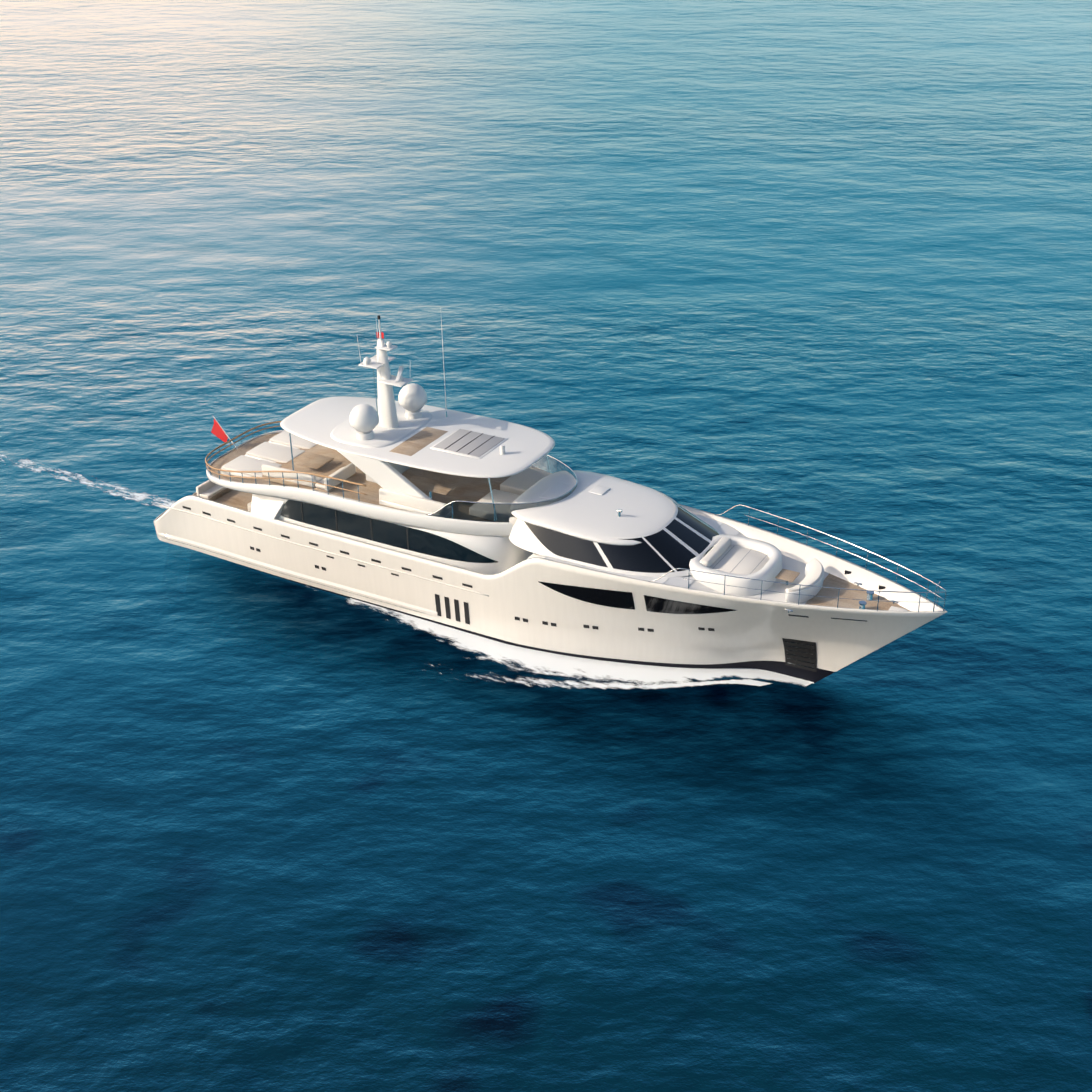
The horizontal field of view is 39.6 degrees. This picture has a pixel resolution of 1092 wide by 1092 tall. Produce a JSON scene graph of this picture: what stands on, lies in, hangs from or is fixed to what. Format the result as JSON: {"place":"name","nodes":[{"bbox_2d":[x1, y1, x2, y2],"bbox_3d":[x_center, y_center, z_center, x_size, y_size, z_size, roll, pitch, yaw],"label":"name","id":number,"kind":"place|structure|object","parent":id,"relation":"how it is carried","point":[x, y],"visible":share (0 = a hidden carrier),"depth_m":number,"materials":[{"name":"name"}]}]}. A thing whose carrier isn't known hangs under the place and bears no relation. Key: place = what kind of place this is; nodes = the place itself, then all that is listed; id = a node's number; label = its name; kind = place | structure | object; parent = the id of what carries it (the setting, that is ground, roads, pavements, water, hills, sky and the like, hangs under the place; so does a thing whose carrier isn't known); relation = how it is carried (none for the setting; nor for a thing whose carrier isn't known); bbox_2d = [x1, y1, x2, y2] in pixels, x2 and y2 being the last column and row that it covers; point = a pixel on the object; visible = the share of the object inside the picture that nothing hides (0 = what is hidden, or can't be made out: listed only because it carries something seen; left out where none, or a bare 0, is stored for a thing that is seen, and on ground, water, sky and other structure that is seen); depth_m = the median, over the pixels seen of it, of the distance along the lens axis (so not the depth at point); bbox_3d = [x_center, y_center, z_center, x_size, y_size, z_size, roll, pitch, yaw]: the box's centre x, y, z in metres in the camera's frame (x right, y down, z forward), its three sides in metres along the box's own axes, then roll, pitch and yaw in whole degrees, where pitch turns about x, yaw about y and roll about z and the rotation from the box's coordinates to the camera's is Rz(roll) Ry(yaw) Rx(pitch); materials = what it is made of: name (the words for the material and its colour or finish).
{"place":"outdoors","nodes":[
{"label":"outdoors","id":0,"kind":"place"},
{"bbox_2d":[0,0,1091,1091],"bbox_3d":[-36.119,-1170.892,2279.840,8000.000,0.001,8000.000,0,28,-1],"label":"sea","id":1,"kind":"structure","parent":0,"point":[822,267],"depth_m":82.69,"materials":[{"name":"liquid"}]},
{"bbox_2d":[0,451,175,508],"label":"wake","id":2,"kind":"object","parent":1,"relation":"on","point":[139,497],"visible":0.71,"depth_m":83.64,"materials":[{"name":"white liquid"}]},
{"bbox_2d":[160,544,889,785],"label":"yacht's shadow","id":3,"kind":"object","parent":1,"relation":"on","point":[719,731],"visible":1,"depth_m":65.27},
{"bbox_2d":[153,307,946,682],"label":"yacht","id":4,"kind":"object","parent":1,"relation":"on","point":[411,503],"visible":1,"depth_m":68.49,"materials":[{"name":"paint"}]},
{"bbox_2d":[317,590,813,685],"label":"bow wave foam","id":5,"kind":"object","parent":1,"relation":"on","point":[536,661],"visible":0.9,"depth_m":67.58,"materials":[{"name":"white"}]},
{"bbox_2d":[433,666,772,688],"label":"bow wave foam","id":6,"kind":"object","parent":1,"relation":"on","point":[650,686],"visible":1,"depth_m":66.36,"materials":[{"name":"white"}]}
]}

